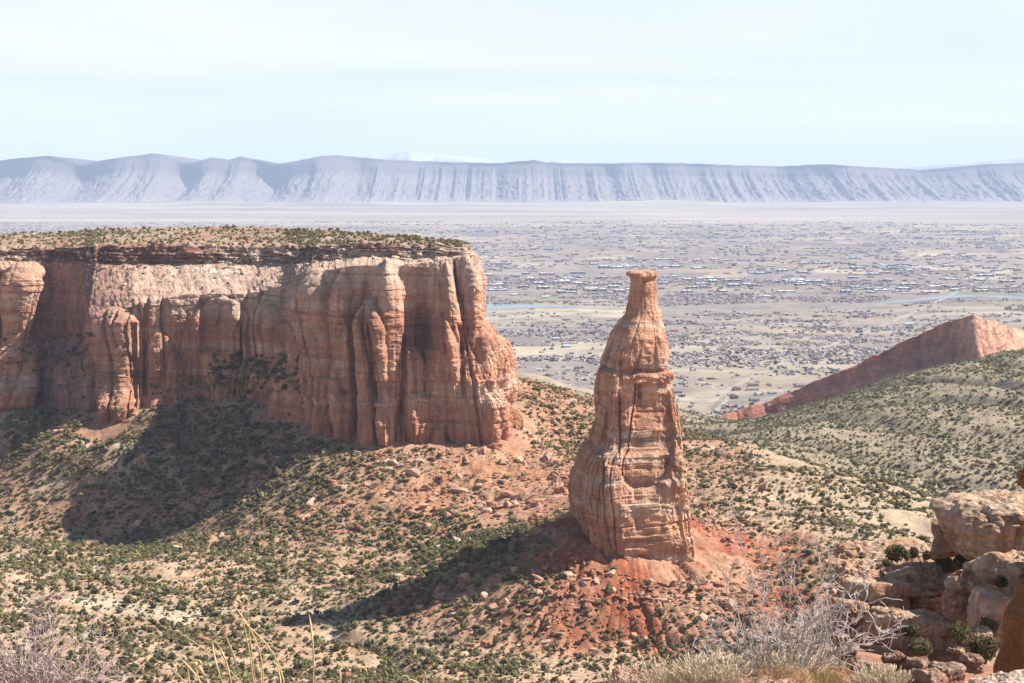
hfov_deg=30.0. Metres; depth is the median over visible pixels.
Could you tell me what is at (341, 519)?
boulder
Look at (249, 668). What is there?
juniper
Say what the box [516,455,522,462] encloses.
boulder
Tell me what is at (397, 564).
juniper
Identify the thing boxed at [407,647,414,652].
juniper
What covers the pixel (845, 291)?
warehouse
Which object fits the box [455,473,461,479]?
boulder
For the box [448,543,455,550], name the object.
juniper
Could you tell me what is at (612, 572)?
boulder
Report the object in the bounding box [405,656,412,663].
juniper
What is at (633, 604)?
boulder
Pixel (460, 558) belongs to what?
juniper
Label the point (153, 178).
mountains
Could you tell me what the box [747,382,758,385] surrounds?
house
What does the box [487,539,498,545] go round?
juniper
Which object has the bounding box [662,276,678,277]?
warehouse
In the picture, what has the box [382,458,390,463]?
boulder
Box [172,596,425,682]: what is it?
dry grass clump
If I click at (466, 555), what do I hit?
juniper
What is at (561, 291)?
warehouse
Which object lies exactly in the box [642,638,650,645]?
juniper
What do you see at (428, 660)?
juniper
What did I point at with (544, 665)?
juniper
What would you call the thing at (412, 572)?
juniper
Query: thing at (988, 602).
boulder
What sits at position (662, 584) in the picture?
boulder
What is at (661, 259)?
warehouse
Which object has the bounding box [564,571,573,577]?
boulder
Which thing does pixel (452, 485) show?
boulder
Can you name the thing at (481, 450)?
boulder
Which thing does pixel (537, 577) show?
boulder
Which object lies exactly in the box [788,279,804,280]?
warehouse
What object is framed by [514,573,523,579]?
juniper
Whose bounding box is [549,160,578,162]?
mountains
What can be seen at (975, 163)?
mountains
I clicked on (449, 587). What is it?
juniper
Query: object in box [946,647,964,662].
boulder
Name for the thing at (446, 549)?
juniper
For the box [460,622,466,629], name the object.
juniper
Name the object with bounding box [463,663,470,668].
juniper
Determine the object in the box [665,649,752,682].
dry grass tuft
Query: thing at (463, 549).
juniper
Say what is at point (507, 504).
boulder
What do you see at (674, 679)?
dry grass tuft
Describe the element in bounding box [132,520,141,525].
boulder
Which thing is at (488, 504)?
boulder
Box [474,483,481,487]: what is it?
boulder
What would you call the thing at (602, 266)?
warehouse
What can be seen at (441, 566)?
juniper
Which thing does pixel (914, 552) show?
juniper
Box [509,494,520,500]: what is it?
boulder
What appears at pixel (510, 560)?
juniper
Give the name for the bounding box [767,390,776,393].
house
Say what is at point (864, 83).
sky
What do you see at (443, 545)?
juniper
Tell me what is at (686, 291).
warehouse
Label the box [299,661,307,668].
juniper
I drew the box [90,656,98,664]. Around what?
juniper
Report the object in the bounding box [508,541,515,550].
juniper
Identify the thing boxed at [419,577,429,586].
juniper
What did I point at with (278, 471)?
juniper
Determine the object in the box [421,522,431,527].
boulder
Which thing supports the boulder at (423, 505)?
on the ground
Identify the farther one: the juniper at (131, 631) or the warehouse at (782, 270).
the warehouse at (782, 270)
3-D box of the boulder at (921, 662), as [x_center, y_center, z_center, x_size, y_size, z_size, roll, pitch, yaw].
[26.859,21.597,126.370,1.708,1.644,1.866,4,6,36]
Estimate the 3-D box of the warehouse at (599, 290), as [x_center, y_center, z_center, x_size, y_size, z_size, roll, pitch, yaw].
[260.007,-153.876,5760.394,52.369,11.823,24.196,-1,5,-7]
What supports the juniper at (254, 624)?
on the ground
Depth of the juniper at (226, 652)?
806.25 m
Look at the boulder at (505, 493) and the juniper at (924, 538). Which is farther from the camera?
the boulder at (505, 493)
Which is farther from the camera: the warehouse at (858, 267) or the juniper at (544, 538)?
the warehouse at (858, 267)
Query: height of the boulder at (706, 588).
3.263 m
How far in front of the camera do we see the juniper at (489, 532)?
979.46 m
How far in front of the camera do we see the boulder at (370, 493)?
1132.14 m
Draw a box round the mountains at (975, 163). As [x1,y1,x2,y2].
[898,159,1023,169]
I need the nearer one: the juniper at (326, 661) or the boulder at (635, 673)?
the boulder at (635, 673)
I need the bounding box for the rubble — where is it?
[0,240,853,682]
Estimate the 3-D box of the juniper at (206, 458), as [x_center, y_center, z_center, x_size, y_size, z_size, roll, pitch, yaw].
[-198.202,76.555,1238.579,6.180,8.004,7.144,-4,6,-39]
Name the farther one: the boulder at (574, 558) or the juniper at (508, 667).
the boulder at (574, 558)
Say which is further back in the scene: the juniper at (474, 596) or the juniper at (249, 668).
the juniper at (474, 596)
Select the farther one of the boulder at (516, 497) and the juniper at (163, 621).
the boulder at (516, 497)
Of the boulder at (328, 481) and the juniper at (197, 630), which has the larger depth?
the boulder at (328, 481)
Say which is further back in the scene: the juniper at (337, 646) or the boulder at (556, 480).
the boulder at (556, 480)
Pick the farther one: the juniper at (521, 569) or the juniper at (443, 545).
the juniper at (443, 545)
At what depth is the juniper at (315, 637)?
853.32 m
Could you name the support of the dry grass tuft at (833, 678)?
on the ground
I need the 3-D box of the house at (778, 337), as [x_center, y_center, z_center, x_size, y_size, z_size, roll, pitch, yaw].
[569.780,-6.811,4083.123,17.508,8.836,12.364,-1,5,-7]
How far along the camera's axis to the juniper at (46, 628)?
816.23 m
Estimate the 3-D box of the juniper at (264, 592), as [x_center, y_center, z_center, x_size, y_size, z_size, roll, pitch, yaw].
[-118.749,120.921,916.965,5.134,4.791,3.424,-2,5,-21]
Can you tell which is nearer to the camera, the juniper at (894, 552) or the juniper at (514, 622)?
the juniper at (894, 552)
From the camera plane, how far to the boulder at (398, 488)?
1134.98 m
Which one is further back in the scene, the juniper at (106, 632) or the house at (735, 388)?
the house at (735, 388)
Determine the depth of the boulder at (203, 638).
833.88 m
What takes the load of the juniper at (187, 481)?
on the ground
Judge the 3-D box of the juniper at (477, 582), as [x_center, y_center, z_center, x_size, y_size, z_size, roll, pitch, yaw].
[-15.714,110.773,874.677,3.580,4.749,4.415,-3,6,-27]
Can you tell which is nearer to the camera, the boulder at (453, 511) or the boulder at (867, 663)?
the boulder at (867, 663)
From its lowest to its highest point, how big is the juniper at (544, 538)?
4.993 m
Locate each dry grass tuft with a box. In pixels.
[596,658,657,682]
[630,653,718,682]
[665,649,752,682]
[709,657,777,682]
[737,648,829,682]
[775,662,835,682]
[783,649,874,682]
[835,660,913,682]
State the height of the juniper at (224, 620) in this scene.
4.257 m
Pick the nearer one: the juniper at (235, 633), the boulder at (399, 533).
the juniper at (235, 633)
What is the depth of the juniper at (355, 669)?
779.32 m
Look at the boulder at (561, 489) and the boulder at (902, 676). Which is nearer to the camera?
the boulder at (902, 676)
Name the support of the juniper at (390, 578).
on the ground
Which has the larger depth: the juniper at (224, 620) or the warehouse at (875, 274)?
the warehouse at (875, 274)
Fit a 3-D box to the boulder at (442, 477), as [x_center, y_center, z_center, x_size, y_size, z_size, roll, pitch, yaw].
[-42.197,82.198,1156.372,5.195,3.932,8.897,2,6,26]
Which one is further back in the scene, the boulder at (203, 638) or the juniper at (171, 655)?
the boulder at (203, 638)
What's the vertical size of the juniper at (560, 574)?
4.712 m
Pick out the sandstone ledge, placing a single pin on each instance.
(916, 586)
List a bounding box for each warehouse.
[488,289,507,290]
[506,275,519,277]
[536,286,549,288]
[540,273,554,275]
[556,290,565,293]
[567,288,577,290]
[570,271,585,273]
[589,288,606,291]
[595,276,607,278]
[598,265,609,268]
[654,258,669,260]
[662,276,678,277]
[681,290,692,292]
[687,286,697,288]
[708,279,717,282]
[724,279,741,281]
[726,283,740,286]
[754,272,765,274]
[776,290,795,292]
[777,269,787,271]
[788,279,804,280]
[795,283,807,285]
[803,280,822,282]
[840,290,852,292]
[849,266,865,268]
[865,287,884,289]
[868,272,880,275]
[872,289,890,290]
[895,287,911,290]
[900,283,917,285]
[920,291,939,293]
[943,278,958,279]
[949,288,960,290]
[974,289,990,291]
[977,274,994,276]
[982,266,997,268]
[999,280,1015,282]
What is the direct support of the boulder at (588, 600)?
on the ground
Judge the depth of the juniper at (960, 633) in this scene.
132.95 m
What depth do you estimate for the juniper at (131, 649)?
784.71 m
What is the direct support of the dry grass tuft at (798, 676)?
on the boulder at (769, 680)
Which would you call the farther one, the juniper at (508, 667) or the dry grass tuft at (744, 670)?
the juniper at (508, 667)
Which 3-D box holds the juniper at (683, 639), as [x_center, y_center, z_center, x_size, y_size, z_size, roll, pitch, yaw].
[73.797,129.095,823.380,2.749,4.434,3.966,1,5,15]
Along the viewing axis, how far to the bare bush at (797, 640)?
6.36 m
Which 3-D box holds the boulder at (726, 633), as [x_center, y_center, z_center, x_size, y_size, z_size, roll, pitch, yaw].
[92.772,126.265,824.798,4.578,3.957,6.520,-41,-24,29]
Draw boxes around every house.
[730,393,738,398]
[732,386,740,390]
[746,387,759,390]
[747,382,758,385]
[748,397,759,400]
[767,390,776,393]
[774,336,782,339]
[794,383,804,387]
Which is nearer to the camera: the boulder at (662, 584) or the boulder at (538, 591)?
the boulder at (538, 591)
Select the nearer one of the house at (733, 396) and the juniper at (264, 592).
the juniper at (264, 592)
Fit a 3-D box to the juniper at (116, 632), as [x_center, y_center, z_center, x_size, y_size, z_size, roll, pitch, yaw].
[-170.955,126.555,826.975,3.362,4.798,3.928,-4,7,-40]
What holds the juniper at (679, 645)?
on the ground
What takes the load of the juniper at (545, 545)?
on the ground
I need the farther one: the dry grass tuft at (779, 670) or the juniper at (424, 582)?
the juniper at (424, 582)
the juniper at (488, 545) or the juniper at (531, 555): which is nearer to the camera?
the juniper at (531, 555)
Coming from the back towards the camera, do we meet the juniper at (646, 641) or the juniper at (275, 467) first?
the juniper at (275, 467)
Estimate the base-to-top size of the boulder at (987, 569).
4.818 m
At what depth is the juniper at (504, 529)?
987.53 m
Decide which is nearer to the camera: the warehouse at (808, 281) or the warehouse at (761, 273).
the warehouse at (808, 281)
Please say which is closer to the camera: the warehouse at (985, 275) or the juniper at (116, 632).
the juniper at (116, 632)
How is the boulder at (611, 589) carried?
on the ground
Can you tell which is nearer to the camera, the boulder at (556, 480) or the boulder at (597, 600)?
the boulder at (597, 600)
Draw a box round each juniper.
[1,625,9,632]
[10,620,17,626]
[16,649,26,655]
[41,625,48,632]
[68,649,77,658]
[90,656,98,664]
[101,628,108,635]
[113,629,120,636]
[119,658,128,664]
[121,652,128,658]
[122,639,130,647]
[123,594,131,601]
[126,647,134,652]
[127,629,136,633]
[138,668,144,675]
[145,662,151,668]
[149,657,156,663]
[158,649,167,656]
[159,618,167,624]
[161,585,169,590]
[162,633,168,639]
[167,652,175,660]
[176,621,183,628]
[183,478,192,484]
[194,626,200,633]
[201,454,211,463]
[202,654,208,660]
[211,668,221,674]
[221,616,227,623]
[224,648,232,655]
[228,637,233,644]
[232,630,238,637]
[239,458,245,465]
[248,664,256,671]
[249,620,257,627]
[252,448,257,456]
[259,589,268,596]
[271,465,278,473]
[274,468,281,476]
[293,659,299,668]
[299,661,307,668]
[308,667,316,674]
[313,634,319,640]
[322,657,332,664]
[333,643,341,650]
[351,621,358,628]
[351,666,358,674]
[355,641,364,648]
[357,585,363,591]
[366,644,375,651]
[376,663,385,668]
[387,575,392,581]
[387,658,394,665]
[388,667,394,674]
[392,538,398,544]
[392,582,398,588]
[393,561,400,566]
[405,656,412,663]
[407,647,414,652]
[408,569,415,575]
[413,552,419,558]
[416,646,426,654]
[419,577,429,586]
[420,546,426,552]
[423,657,433,664]
[425,540,432,546]
[427,550,434,556]
[433,631,440,638]
[438,563,445,569]
[440,542,447,548]
[443,547,450,554]
[443,552,450,560]
[443,649,449,655]
[446,583,452,591]
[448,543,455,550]
[449,530,456,538]
[451,538,457,545]
[457,555,462,561]
[457,565,467,573]
[460,544,467,552]
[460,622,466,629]
[461,551,471,561]
[462,521,468,528]
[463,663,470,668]
[466,543,475,551]
[469,661,475,666]
[471,532,477,539]
[471,593,477,600]
[474,579,480,585]
[480,571,486,578]
[481,537,489,544]
[484,543,492,551]
[485,529,493,535]
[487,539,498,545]
[492,635,499,644]
[495,536,504,542]
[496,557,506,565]
[500,526,509,532]
[505,554,514,565]
[505,664,512,670]
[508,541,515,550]
[510,618,517,626]
[511,529,519,537]
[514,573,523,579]
[517,566,525,572]
[520,659,529,664]
[529,551,534,558]
[540,535,547,542]
[540,662,549,669]
[542,542,550,548]
[557,571,564,579]
[619,655,626,662]
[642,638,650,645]
[650,635,656,641]
[655,607,664,615]
[674,641,683,647]
[676,653,682,660]
[680,636,685,642]
[687,583,694,590]
[781,593,788,599]
[784,613,790,620]
[881,559,890,566]
[883,544,911,561]
[901,624,919,638]
[907,637,932,656]
[908,546,919,558]
[917,535,929,542]
[921,550,934,560]
[933,557,951,563]
[940,560,954,573]
[948,620,971,646]
[951,554,970,569]
[966,635,999,664]
[978,617,998,633]
[993,575,1007,589]
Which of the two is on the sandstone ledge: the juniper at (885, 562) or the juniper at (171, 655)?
the juniper at (885, 562)
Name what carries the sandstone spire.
on the ground
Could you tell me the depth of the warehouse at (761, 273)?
6739.25 m
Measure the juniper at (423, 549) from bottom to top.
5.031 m
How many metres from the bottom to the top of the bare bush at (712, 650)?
0.262 m
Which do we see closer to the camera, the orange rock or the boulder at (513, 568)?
the orange rock
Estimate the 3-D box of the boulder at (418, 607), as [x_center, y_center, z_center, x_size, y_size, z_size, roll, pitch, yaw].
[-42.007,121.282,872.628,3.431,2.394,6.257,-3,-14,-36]
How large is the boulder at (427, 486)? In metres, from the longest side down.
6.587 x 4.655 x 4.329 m
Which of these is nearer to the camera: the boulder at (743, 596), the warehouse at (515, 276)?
the boulder at (743, 596)
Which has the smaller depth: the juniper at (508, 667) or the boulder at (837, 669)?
the boulder at (837, 669)
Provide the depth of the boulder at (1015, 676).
6.34 m
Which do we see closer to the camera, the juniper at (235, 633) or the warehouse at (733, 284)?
the juniper at (235, 633)
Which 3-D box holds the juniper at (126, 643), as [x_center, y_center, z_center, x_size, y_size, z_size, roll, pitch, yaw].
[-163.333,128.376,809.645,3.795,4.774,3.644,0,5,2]
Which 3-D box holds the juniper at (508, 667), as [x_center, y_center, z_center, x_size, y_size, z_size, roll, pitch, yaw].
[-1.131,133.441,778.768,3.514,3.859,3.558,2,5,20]
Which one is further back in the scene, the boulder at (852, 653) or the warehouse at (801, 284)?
the warehouse at (801, 284)
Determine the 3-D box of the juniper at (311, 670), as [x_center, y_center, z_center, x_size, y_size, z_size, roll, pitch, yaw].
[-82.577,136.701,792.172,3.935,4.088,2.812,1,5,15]
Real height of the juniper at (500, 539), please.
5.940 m
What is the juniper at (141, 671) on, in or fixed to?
on the ground
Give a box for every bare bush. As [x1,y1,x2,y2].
[0,572,147,682]
[682,614,772,677]
[691,484,908,681]
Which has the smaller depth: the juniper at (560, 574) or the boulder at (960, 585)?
the boulder at (960, 585)
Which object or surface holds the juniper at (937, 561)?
on the sandstone ledge
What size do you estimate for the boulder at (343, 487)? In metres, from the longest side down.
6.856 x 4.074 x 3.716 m
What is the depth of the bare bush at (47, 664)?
5.71 m
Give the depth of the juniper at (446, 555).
934.58 m
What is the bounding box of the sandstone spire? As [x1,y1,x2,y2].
[567,270,693,563]
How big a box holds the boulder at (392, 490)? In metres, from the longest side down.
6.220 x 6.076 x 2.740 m
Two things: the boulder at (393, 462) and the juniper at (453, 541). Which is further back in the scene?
the boulder at (393, 462)
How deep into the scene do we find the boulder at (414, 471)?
1156.80 m
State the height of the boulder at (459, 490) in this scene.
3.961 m
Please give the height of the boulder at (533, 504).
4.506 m
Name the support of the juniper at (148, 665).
on the ground
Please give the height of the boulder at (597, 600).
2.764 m
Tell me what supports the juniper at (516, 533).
on the ground
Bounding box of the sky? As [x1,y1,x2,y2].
[0,0,1023,167]
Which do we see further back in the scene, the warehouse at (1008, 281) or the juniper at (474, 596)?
the warehouse at (1008, 281)
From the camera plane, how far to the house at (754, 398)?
2880.81 m
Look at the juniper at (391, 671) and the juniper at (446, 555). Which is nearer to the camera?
the juniper at (391, 671)
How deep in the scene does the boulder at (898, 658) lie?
129.79 m
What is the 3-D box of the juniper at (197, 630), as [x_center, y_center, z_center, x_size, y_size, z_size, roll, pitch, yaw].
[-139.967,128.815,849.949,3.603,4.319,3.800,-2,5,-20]
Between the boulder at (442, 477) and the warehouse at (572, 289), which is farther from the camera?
the warehouse at (572, 289)
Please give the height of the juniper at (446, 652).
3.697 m
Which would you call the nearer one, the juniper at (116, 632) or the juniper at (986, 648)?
the juniper at (986, 648)
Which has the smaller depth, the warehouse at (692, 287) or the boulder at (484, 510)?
the boulder at (484, 510)
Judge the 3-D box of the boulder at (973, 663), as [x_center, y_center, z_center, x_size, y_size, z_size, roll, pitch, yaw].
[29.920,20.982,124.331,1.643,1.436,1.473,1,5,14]
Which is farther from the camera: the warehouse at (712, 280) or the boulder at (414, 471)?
the warehouse at (712, 280)
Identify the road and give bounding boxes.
[494,260,1023,415]
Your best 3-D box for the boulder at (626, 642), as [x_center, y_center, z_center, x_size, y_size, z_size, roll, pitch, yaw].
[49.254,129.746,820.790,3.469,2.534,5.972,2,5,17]
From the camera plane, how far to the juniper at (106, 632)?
828.14 m
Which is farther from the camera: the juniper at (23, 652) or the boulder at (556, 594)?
the boulder at (556, 594)
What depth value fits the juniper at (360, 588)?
919.12 m
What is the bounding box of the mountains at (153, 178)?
[0,153,1023,203]
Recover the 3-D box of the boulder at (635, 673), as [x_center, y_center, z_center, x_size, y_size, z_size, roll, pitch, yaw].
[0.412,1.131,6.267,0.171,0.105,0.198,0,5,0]
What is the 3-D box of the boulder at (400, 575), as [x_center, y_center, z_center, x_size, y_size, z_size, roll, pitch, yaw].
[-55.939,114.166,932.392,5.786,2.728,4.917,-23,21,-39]
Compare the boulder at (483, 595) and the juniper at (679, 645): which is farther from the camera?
the boulder at (483, 595)
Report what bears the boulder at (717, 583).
on the ground
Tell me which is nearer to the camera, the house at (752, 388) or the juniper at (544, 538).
the juniper at (544, 538)
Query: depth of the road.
4427.81 m
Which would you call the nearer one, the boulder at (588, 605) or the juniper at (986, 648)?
the juniper at (986, 648)
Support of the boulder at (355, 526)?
on the ground
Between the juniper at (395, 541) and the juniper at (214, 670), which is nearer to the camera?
the juniper at (214, 670)
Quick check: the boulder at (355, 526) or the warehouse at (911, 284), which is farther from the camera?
the warehouse at (911, 284)
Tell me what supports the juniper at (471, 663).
on the ground
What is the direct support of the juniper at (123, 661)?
on the ground
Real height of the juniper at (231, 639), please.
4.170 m
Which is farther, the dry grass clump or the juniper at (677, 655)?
the juniper at (677, 655)
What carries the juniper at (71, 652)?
on the ground
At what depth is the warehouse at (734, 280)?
6263.53 m
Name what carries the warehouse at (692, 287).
on the ground
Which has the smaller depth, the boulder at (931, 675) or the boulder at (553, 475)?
the boulder at (931, 675)
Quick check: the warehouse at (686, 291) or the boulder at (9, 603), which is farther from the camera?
the warehouse at (686, 291)
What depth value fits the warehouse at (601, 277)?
6433.96 m
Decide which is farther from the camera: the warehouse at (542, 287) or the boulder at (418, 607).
the warehouse at (542, 287)
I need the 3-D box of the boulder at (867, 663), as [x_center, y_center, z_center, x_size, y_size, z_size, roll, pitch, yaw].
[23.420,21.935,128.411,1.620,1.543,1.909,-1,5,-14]
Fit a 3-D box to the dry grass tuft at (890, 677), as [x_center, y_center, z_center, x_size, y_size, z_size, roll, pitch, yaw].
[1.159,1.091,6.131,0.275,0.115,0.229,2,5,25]
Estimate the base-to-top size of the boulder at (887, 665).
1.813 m
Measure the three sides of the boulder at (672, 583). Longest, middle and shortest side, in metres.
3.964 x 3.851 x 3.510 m
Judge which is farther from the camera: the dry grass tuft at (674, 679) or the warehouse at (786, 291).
the warehouse at (786, 291)
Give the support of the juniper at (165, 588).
on the ground
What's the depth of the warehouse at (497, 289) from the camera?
5774.29 m
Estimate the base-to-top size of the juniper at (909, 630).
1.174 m
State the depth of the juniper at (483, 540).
954.44 m
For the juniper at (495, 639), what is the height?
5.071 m
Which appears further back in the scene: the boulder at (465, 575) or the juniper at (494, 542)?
the juniper at (494, 542)
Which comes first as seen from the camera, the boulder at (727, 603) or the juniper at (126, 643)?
the juniper at (126, 643)
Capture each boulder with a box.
[1,601,12,607]
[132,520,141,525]
[136,454,146,462]
[196,636,209,641]
[297,513,309,519]
[303,497,314,507]
[310,559,318,563]
[323,479,335,483]
[331,485,341,489]
[334,518,344,521]
[341,484,346,490]
[353,524,363,530]
[366,491,375,496]
[379,467,390,470]
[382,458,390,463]
[388,459,396,465]
[389,487,399,493]
[390,573,403,578]
[393,485,402,490]
[394,532,404,536]
[405,468,419,476]
[415,605,422,609]
[419,503,427,508]
[421,484,432,489]
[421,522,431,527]
[437,474,447,480]
[447,482,457,487]
[450,487,468,492]
[450,509,457,514]
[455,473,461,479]
[460,572,469,579]
[463,513,471,518]
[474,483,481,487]
[477,446,486,454]
[480,591,487,599]
[481,508,491,512]
[486,501,495,506]
[489,603,498,609]
[499,458,508,464]
[500,491,514,496]
[503,598,509,604]
[504,500,512,508]
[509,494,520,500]
[510,566,517,574]
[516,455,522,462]
[519,621,528,631]
[521,493,532,500]
[529,502,539,507]
[533,575,543,580]
[536,589,542,594]
[538,586,546,591]
[541,452,551,458]
[541,639,549,644]
[551,473,558,478]
[552,590,560,599]
[553,478,561,482]
[554,486,565,493]
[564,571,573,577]
[570,555,578,562]
[584,599,595,602]
[584,602,592,608]
[593,598,600,603]
[594,577,599,583]
[605,569,615,574]
[606,587,615,592]
[611,665,660,682]
[623,640,630,645]
[628,602,639,607]
[630,632,637,639]
[645,578,654,582]
[656,581,667,587]
[656,598,667,602]
[669,580,675,587]
[697,501,707,506]
[697,585,710,591]
[699,613,707,620]
[713,581,722,585]
[713,620,724,628]
[723,630,733,635]
[725,598,732,608]
[735,666,814,682]
[740,593,748,598]
[761,483,767,489]
[814,666,867,682]
[828,631,848,646]
[833,542,863,550]
[834,643,859,661]
[848,657,873,670]
[855,634,869,646]
[867,663,894,682]
[881,650,907,670]
[895,669,910,682]
[903,656,929,670]
[909,667,948,682]
[928,661,966,682]
[929,489,1023,559]
[930,516,956,558]
[941,569,980,624]
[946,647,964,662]
[954,625,993,652]
[959,653,984,674]
[963,550,1023,594]
[966,586,1014,648]
[968,669,1023,682]
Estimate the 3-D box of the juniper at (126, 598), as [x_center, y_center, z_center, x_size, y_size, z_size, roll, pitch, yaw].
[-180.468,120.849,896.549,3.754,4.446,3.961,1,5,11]
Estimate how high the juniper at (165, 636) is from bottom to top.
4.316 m
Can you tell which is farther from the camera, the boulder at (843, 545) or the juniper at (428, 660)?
the juniper at (428, 660)
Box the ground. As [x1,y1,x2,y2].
[0,200,1023,682]
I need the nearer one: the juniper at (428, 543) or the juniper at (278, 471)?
the juniper at (428, 543)
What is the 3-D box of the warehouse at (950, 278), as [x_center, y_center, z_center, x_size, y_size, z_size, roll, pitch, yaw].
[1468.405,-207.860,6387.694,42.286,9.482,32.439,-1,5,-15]
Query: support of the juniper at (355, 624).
on the ground
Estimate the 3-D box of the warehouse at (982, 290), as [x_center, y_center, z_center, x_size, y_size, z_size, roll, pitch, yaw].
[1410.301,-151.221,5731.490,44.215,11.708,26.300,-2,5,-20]
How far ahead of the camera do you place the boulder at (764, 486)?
1065.97 m
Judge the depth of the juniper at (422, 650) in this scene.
822.72 m
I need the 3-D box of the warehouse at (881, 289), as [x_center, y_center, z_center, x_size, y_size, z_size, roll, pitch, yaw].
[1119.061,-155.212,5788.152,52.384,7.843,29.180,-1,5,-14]
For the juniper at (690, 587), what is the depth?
860.77 m
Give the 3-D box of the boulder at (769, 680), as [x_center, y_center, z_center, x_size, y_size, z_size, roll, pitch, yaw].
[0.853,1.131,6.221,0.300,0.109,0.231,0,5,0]
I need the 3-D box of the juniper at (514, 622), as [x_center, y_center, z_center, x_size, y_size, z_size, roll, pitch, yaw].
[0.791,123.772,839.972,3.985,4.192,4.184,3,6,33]
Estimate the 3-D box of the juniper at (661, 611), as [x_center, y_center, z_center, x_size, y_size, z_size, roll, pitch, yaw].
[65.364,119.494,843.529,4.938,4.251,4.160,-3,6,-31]
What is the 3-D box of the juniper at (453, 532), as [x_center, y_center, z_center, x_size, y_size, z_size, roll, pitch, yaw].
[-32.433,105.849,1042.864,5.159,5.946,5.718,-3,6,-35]
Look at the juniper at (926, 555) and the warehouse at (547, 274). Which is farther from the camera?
the warehouse at (547, 274)
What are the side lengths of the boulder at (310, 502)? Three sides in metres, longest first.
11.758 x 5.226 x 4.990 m
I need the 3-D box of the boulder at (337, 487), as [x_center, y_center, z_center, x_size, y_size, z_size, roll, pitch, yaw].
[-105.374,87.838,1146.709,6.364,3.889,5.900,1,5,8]
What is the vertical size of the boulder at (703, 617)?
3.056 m
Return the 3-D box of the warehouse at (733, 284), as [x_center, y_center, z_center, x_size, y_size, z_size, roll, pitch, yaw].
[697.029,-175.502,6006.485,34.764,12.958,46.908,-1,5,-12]
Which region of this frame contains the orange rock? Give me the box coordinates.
[993,467,1023,672]
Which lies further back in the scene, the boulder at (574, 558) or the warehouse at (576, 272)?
the warehouse at (576, 272)
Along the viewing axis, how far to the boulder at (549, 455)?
1196.01 m
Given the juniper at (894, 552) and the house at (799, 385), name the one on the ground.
the house at (799, 385)
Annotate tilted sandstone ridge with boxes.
[718,314,1023,419]
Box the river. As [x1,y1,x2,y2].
[486,295,1023,308]
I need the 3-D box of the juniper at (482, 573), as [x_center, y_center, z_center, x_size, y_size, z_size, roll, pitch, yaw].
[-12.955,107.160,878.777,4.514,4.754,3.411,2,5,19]
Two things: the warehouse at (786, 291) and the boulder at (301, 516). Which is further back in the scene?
the warehouse at (786, 291)
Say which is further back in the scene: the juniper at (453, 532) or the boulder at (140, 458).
the boulder at (140, 458)
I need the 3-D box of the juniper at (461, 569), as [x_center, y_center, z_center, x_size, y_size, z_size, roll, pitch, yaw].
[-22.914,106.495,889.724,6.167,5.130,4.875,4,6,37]
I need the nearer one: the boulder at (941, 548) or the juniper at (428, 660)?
the boulder at (941, 548)
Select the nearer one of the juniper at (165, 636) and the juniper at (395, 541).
the juniper at (165, 636)
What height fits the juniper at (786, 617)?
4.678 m
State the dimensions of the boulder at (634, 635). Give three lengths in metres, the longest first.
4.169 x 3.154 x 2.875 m
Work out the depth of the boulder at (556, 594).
854.47 m
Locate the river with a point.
(506, 306)
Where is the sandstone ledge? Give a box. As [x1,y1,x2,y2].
[824,536,969,661]
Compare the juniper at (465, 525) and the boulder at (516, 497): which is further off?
the boulder at (516, 497)
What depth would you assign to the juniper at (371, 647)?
840.63 m
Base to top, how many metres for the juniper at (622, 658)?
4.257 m
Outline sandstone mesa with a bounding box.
[0,226,523,450]
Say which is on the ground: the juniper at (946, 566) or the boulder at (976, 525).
the boulder at (976, 525)
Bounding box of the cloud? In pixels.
[359,152,496,162]
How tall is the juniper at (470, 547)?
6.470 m
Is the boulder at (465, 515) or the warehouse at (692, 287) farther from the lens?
the warehouse at (692, 287)
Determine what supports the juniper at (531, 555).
on the ground
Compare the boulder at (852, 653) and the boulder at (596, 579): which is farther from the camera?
the boulder at (596, 579)
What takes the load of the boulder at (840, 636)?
on the ground
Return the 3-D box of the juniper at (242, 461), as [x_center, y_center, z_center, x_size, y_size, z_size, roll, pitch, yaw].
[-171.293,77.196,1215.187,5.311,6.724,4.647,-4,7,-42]
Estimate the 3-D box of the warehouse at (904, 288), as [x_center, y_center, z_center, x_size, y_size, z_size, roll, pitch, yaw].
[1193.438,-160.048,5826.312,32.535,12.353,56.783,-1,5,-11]
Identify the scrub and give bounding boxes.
[0,224,1023,682]
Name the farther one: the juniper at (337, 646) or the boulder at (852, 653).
the juniper at (337, 646)
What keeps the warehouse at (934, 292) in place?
on the ground
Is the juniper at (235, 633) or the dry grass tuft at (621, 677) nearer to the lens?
the dry grass tuft at (621, 677)
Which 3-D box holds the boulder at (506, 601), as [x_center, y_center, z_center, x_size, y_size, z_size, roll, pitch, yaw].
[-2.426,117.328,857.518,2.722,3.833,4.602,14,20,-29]
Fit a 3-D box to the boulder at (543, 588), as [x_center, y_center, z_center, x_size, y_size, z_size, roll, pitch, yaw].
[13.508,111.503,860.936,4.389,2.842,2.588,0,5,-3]
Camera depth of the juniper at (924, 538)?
179.93 m
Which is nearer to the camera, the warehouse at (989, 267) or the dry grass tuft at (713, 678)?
the dry grass tuft at (713, 678)
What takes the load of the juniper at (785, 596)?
on the ground

